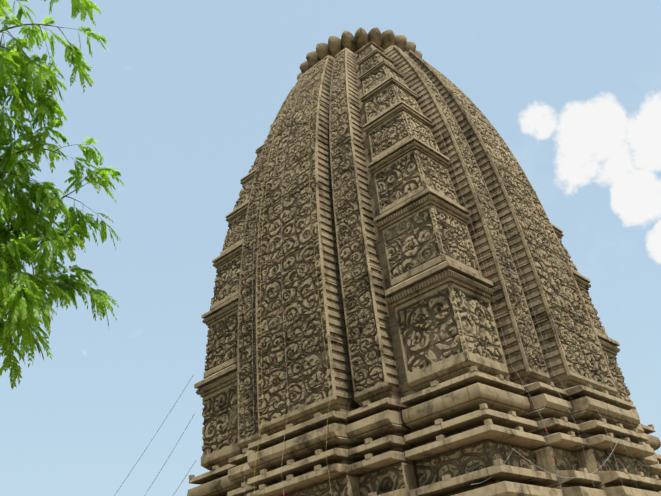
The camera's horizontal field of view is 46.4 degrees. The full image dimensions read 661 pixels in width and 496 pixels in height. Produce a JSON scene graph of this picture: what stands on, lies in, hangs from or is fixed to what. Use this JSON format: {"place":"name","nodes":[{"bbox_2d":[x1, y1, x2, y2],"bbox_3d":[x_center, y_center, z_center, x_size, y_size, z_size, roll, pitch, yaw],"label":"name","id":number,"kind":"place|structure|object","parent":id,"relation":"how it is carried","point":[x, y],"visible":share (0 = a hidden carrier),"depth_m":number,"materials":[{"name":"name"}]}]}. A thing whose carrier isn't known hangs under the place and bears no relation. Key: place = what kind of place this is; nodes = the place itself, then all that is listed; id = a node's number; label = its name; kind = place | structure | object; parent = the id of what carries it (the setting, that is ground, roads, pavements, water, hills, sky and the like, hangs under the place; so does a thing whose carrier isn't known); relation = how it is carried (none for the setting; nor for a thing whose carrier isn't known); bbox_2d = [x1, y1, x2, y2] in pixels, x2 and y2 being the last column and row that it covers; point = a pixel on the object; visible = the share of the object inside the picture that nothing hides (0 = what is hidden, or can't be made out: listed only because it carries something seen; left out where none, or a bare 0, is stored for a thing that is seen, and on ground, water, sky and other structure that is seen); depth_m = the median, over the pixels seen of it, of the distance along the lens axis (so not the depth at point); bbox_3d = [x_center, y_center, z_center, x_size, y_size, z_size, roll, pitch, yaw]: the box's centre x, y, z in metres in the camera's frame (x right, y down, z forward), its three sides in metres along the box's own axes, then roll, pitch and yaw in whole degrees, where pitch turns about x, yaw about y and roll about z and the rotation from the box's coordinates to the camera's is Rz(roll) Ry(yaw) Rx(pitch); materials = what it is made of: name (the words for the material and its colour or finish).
{"place":"outdoors","nodes":[
{"label":"outdoors","id":0,"kind":"place"},
{"bbox_2d":[0,0,660,495],"label":"sky","id":1,"kind":"structure","parent":0,"point":[182,98],"materials":[{"name":"blue"}]},
{"label":"ground","id":2,"kind":"structure","parent":0,"visible":0},
{"bbox_2d":[0,0,123,389],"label":"neem tree","id":3,"kind":"object","parent":2,"relation":"on","point":[22,295],"visible":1,"depth_m":10.56,"materials":[{"name":"green plant"}]},
{"bbox_2d":[187,41,660,495],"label":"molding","id":4,"kind":"structure","parent":2,"relation":"on","point":[461,428],"depth_m":10.69,"materials":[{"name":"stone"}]},
{"bbox_2d":[297,27,421,79],"bbox_3d":[0.650,-3.970,17.211,2.849,1.138,2.870,-29,-35,34],"label":"amalaka","id":5,"kind":"object","parent":4,"relation":"on","point":[360,39],"visible":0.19,"depth_m":16.07,"materials":[{"name":"stone"}]},
{"bbox_2d":[114,72,657,495],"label":"wires","id":6,"kind":"object","parent":4,"relation":"attached to","point":[396,352],"visible":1,"depth_m":11.41,"materials":[{"name":"grey metal"}]},
{"bbox_2d":[201,45,638,464],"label":"carved wall panels","id":7,"kind":"object","parent":4,"relation":"on","point":[447,325],"visible":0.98,"depth_m":12.19,"materials":[{"name":"stone"}]}
]}

